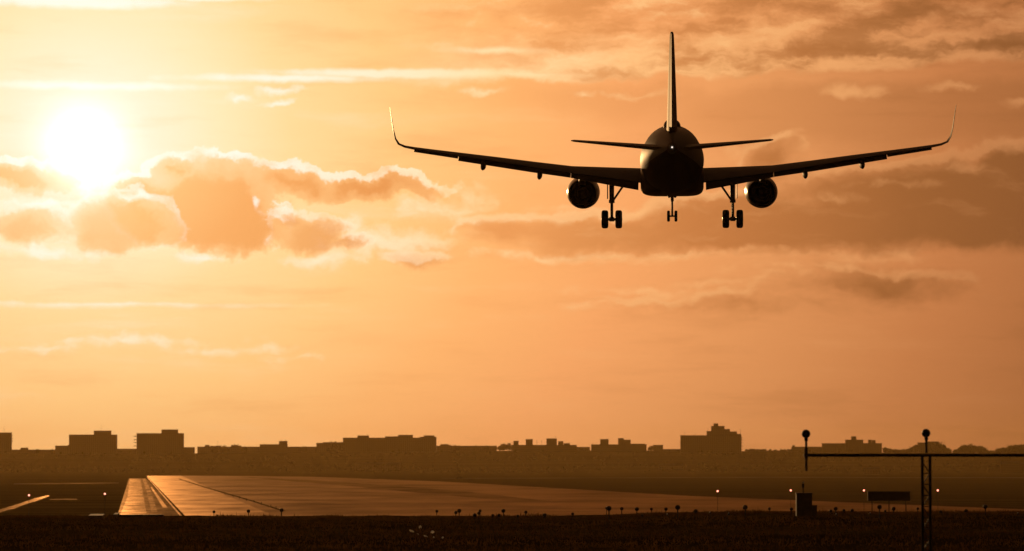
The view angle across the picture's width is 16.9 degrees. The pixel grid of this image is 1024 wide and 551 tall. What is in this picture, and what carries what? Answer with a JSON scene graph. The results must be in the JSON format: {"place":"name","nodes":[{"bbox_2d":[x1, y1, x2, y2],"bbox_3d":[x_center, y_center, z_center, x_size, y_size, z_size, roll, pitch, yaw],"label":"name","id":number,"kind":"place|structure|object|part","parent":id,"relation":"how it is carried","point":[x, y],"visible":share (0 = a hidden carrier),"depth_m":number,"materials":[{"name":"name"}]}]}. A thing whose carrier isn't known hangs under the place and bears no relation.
{"place":"outdoors","nodes":[
{"label":"outdoors","id":0,"kind":"place"},
{"bbox_2d":[0,495,47,511],"bbox_3d":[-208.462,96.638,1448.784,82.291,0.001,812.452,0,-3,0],"label":"service road","id":1,"kind":"structure","parent":0,"point":[19,504],"depth_m":1484.19,"materials":[{"name":"asphalt"}]},
{"bbox_2d":[14,482,118,483],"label":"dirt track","id":2,"kind":"structure","parent":0,"point":[55,483],"depth_m":2707.06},
{"bbox_2d":[120,479,146,514],"bbox_3d":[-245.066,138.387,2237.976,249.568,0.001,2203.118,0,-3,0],"label":"taxiway","id":3,"kind":"structure","parent":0,"point":[134,504],"depth_m":1586.57,"materials":[{"name":"asphalt"}]},
{"bbox_2d":[118,478,179,515],"bbox_3d":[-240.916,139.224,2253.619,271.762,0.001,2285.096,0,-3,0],"label":"shoulder","id":4,"kind":"object","parent":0,"point":[168,511],"visible":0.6,"depth_m":1534.63},
{"bbox_2d":[147,477,181,515],"bbox_3d":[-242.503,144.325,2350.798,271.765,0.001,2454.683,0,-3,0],"label":"edge line","id":5,"kind":"object","parent":4,"relation":"on","point":[166,499],"visible":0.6,"depth_m":1660.53,"materials":[{"name":"white paint"}]},
{"bbox_2d":[143,479,156,511],"bbox_3d":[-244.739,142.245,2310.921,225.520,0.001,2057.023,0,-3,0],"label":"path","id":6,"kind":"structure","parent":0,"point":[151,501],"depth_m":1747.28,"materials":[{"name":"asphalt"}]},
{"bbox_2d":[151,487,167,507],"bbox_3d":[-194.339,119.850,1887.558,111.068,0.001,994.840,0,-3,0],"label":"path","id":7,"kind":"structure","parent":0,"point":[162,503],"depth_m":1623.91,"materials":[{"name":"asphalt"}]},
{"bbox_2d":[180,479,279,509],"bbox_3d":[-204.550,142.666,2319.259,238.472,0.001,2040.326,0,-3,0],"label":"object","id":8,"kind":"object","parent":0,"point":[232,495],"depth_m":1863.86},
{"bbox_2d":[240,476,543,500],"bbox_3d":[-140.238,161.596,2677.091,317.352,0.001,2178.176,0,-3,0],"label":"pavement","id":9,"kind":"structure","parent":0,"point":[449,492],"depth_m":2121.65,"materials":[{"name":"asphalt"}]},
{"bbox_2d":[0,450,1023,550],"bbox_3d":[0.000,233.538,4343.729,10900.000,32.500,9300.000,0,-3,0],"label":"ground","id":10,"kind":"structure","parent":0,"point":[1005,493],"depth_m":2126.96,"materials":[{"name":"brown plant"}]},
{"bbox_2d":[0,432,12,453],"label":"apartment block","id":11,"kind":"structure","parent":10,"relation":"on","point":[6,438],"depth_m":5593.68,"materials":[{"name":"concrete"}]},
{"bbox_2d":[12,448,54,453],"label":"row building","id":12,"kind":"structure","parent":10,"relation":"on","point":[24,450],"depth_m":5642.67,"materials":[{"name":"brick"}]},
{"bbox_2d":[55,446,68,453],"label":"building","id":13,"kind":"structure","parent":10,"relation":"on","point":[62,449],"depth_m":5587.91,"materials":[{"name":"concrete"}]},
{"bbox_2d":[68,424,116,453],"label":"apartment block","id":14,"kind":"structure","parent":10,"relation":"on","point":[100,442],"depth_m":5593.42,"materials":[{"name":"concrete"}]},
{"bbox_2d":[88,514,104,518],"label":"concrete slab","id":15,"kind":"structure","parent":10,"relation":"on","point":[99,516],"depth_m":237.26,"materials":[{"name":"grey concrete"}]},
{"bbox_2d":[117,449,136,453],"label":"row building","id":16,"kind":"structure","parent":10,"relation":"on","point":[127,451],"depth_m":5642.67,"materials":[{"name":"brick"}]},
{"bbox_2d":[134,429,183,453],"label":"apartment block","id":17,"kind":"structure","parent":10,"relation":"on","point":[166,441],"depth_m":5593.51,"materials":[{"name":"concrete"}]},
{"bbox_2d":[183,447,194,453],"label":"building","id":18,"kind":"structure","parent":10,"relation":"on","point":[188,450],"depth_m":5586.83,"materials":[{"name":"concrete"}]},
{"bbox_2d":[147,476,270,515],"bbox_3d":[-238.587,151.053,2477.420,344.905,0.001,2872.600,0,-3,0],"label":"runway","id":19,"kind":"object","parent":10,"relation":"on","point":[187,498],"visible":0.6,"depth_m":1663.05,"materials":[{"name":"asphalt"}]},
{"bbox_2d":[212,446,218,452],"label":"tree","id":20,"kind":"object","parent":10,"relation":"on","point":[215,450],"visible":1,"depth_m":5599.49,"materials":[{"name":"brown plant"}]},
{"bbox_2d":[219,445,228,453],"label":"tree","id":21,"kind":"object","parent":10,"relation":"on","point":[224,449],"visible":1,"depth_m":5599.54,"materials":[{"name":"brown plant"}]},
{"bbox_2d":[197,445,259,453],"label":"row building","id":22,"kind":"structure","parent":10,"relation":"on","point":[233,449],"depth_m":5612.80,"materials":[{"name":"concrete"}]},
{"bbox_2d":[260,439,287,453],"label":"building","id":23,"kind":"structure","parent":10,"relation":"on","point":[281,447],"depth_m":5592.99,"materials":[{"name":"concrete"}]},
{"bbox_2d":[288,447,315,452],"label":"row building","id":24,"kind":"structure","parent":10,"relation":"on","point":[298,449],"depth_m":5632.77,"materials":[{"name":"brick"}]},
{"bbox_2d":[301,446,306,452],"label":"tree","id":25,"kind":"object","parent":10,"relation":"on","point":[303,449],"visible":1,"depth_m":5611.67,"materials":[{"name":"brown plant"}]},
{"bbox_2d":[316,442,342,452],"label":"row building","id":26,"kind":"structure","parent":10,"relation":"on","point":[322,447],"depth_m":5583.05,"materials":[{"name":"concrete"}]},
{"bbox_2d":[327,441,343,452],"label":"tree","id":27,"kind":"object","parent":10,"relation":"on","point":[334,446],"visible":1,"depth_m":5569.67,"materials":[{"name":"brown plant"}]},
{"bbox_2d":[354,462,400,470],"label":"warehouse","id":28,"kind":"structure","parent":10,"relation":"on","point":[368,465],"depth_m":4742.82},
{"bbox_2d":[343,435,435,452],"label":"office block","id":29,"kind":"structure","parent":10,"relation":"on","point":[387,444],"depth_m":5573.36,"materials":[{"name":"concrete"}]},
{"bbox_2d":[450,445,459,450],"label":"tree","id":30,"kind":"object","parent":10,"relation":"on","point":[456,447],"visible":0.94,"depth_m":5610.97,"materials":[{"name":"brown plant"}]},
{"bbox_2d":[437,444,496,451],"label":"row building","id":31,"kind":"structure","parent":10,"relation":"on","point":[445,447],"depth_m":5622.96,"materials":[{"name":"brick"}]},
{"bbox_2d":[500,444,506,450],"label":"tree","id":32,"kind":"object","parent":10,"relation":"on","point":[503,446],"visible":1,"depth_m":5590.06,"materials":[{"name":"brown plant"}]},
{"bbox_2d":[503,443,511,450],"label":"tree","id":33,"kind":"object","parent":10,"relation":"on","point":[508,447],"visible":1,"depth_m":5590.88,"materials":[{"name":"brown plant"}]},
{"bbox_2d":[0,449,1019,472],"bbox_3d":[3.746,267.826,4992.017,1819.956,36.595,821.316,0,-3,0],"label":"wood","id":34,"kind":"object","parent":10,"relation":"on","point":[444,470],"visible":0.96,"depth_m":4886.12,"materials":[{"name":"brown plant"}]},
{"bbox_2d":[512,436,576,451],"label":"apartment block","id":35,"kind":"structure","parent":10,"relation":"on","point":[551,445],"depth_m":5553.13,"materials":[{"name":"brick"}]},
{"bbox_2d":[577,447,589,450],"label":"row building","id":36,"kind":"structure","parent":10,"relation":"on","point":[583,449],"depth_m":5632.86,"materials":[{"name":"concrete"}]},
{"bbox_2d":[183,476,1023,515],"bbox_3d":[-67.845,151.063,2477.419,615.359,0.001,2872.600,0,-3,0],"label":"apron","id":37,"kind":"object","parent":10,"relation":"on","point":[291,498],"visible":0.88,"depth_m":1587.36,"materials":[{"name":"asphalt"}]},
{"bbox_2d":[606,506,611,520],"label":"approach lamp","id":38,"kind":"object","parent":10,"relation":"on","point":[608,508],"visible":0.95,"depth_m":223.45,"materials":[{"name":"black metal"}]},
{"bbox_2d":[591,438,646,451],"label":"apartment block","id":39,"kind":"structure","parent":10,"relation":"on","point":[622,445],"depth_m":5553.13,"materials":[{"name":"concrete"}]},
{"bbox_2d":[653,445,662,450],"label":"building","id":40,"kind":"structure","parent":10,"relation":"on","point":[658,447],"depth_m":5593.04,"materials":[{"name":"brick"}]},
{"bbox_2d":[658,463,682,469],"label":"warehouse","id":41,"kind":"structure","parent":10,"relation":"on","point":[669,466],"depth_m":4792.68,"materials":[{"name":"concrete"}]},
{"bbox_2d":[663,449,679,450],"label":"row building","id":42,"kind":"structure","parent":10,"relation":"on","point":[671,449],"depth_m":5592.91,"materials":[{"name":"concrete"}]},
{"bbox_2d":[680,423,742,453],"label":"tower block","id":43,"kind":"structure","parent":10,"relation":"on","point":[716,438],"depth_m":5443.77,"materials":[{"name":"concrete"}]},
{"bbox_2d":[795,493,812,516],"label":"equipment cabinet","id":44,"kind":"object","parent":10,"relation":"on","point":[803,504],"visible":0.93,"depth_m":225.20,"materials":[{"name":"metal"}]},
{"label":"door","id":45,"kind":"part","parent":44,"relation":"part of","materials":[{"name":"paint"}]},
{"bbox_2d":[791,445,821,452],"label":"row building","id":46,"kind":"structure","parent":10,"relation":"on","point":[802,449],"depth_m":5572.93,"materials":[{"name":"concrete"}]},
{"bbox_2d":[812,505,816,515],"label":"junction box","id":47,"kind":"object","parent":10,"relation":"on","point":[814,510],"visible":0.72,"depth_m":226.38,"materials":[{"name":"paint"}]},
{"bbox_2d":[822,443,845,452],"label":"row building","id":48,"kind":"structure","parent":10,"relation":"on","point":[830,447],"depth_m":5563.12,"materials":[{"name":"concrete"}]},
{"bbox_2d":[845,436,862,452],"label":"control house","id":49,"kind":"structure","parent":10,"relation":"on","point":[855,445],"depth_m":5553.34,"materials":[{"name":"concrete"}]},
{"bbox_2d":[863,467,879,473],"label":"warehouse","id":50,"kind":"structure","parent":10,"relation":"on","point":[871,470],"depth_m":4293.18,"materials":[{"name":"brick"}]},
{"bbox_2d":[863,440,881,452],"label":"row building","id":51,"kind":"structure","parent":10,"relation":"on","point":[871,446],"depth_m":5563.12,"materials":[{"name":"brick"}]},
{"bbox_2d":[883,448,891,453],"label":"tree","id":52,"kind":"object","parent":10,"relation":"on","point":[887,450],"visible":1,"depth_m":5541.55,"materials":[{"name":"brown plant"}]},
{"bbox_2d":[867,491,910,509],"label":"airfield sign","id":53,"kind":"object","parent":10,"relation":"on","point":[888,496],"visible":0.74,"depth_m":299.31,"materials":[{"name":"black metal"}]},
{"bbox_2d":[802,429,1023,550],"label":"approach light mast","id":54,"kind":"object","parent":10,"relation":"on","point":[925,434],"visible":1,"depth_m":99.81,"materials":[{"name":"black metal"}]},
{"bbox_2d":[911,446,917,453],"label":"tree","id":55,"kind":"object","parent":10,"relation":"on","point":[914,450],"visible":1,"depth_m":5540.80,"materials":[{"name":"brown plant"}]},
{"bbox_2d":[917,441,937,453],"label":"building","id":56,"kind":"structure","parent":10,"relation":"on","point":[921,445],"depth_m":5573.19,"materials":[{"name":"concrete"}]},
{"bbox_2d":[929,442,947,453],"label":"tree","id":57,"kind":"object","parent":10,"relation":"on","point":[931,446],"visible":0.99,"depth_m":5533.48,"materials":[{"name":"brown plant"}]},
{"bbox_2d":[933,443,945,452],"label":"tree","id":58,"kind":"object","parent":10,"relation":"on","point":[939,448],"visible":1,"depth_m":5518.45,"materials":[{"name":"brown plant"}]},
{"bbox_2d":[960,445,973,453],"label":"tree","id":59,"kind":"object","parent":10,"relation":"on","point":[965,449],"visible":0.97,"depth_m":5520.41,"materials":[{"name":"brown plant"}]},
{"bbox_2d":[978,447,984,453],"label":"tree","id":60,"kind":"object","parent":10,"relation":"on","point":[981,450],"visible":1,"depth_m":5520.96,"materials":[{"name":"brown plant"}]},
{"bbox_2d":[1003,447,1008,453],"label":"tree","id":61,"kind":"object","parent":10,"relation":"on","point":[1005,451],"visible":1,"depth_m":5520.26,"materials":[{"name":"brown plant"}]},
{"bbox_2d":[1000,461,1023,472],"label":"hangar shed","id":62,"kind":"structure","parent":10,"relation":"on","point":[1011,466],"depth_m":4592.98,"materials":[{"name":"brick"}]},
{"bbox_2d":[1007,444,1019,453],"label":"tree","id":63,"kind":"object","parent":10,"relation":"on","point":[1011,449],"visible":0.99,"depth_m":5518.98,"materials":[{"name":"brown plant"}]},
{"bbox_2d":[1015,445,1021,453],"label":"tree","id":64,"kind":"object","parent":10,"relation":"on","point":[1019,448],"visible":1,"depth_m":5519.10,"materials":[{"name":"brown plant"}]},
{"bbox_2d":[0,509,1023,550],"bbox_3d":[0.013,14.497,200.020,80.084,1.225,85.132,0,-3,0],"label":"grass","id":65,"kind":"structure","parent":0,"point":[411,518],"depth_m":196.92,"materials":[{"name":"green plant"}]},
{"bbox_2d":[0,0,1023,452],"label":"sky","id":66,"kind":"structure","parent":0,"point":[216,227],"materials":[{"name":"orange"}]},
{"bbox_2d":[390,32,955,227],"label":"airliner","id":67,"kind":"object","parent":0,"point":[672,159],"visible":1,"depth_m":216.69,"materials":[{"name":"paint"}]},
{"bbox_2d":[442,477,1023,478],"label":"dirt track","id":68,"kind":"structure","parent":0,"point":[745,477],"depth_m":3540.55,"materials":[{"name":"brown soil"}]}
]}

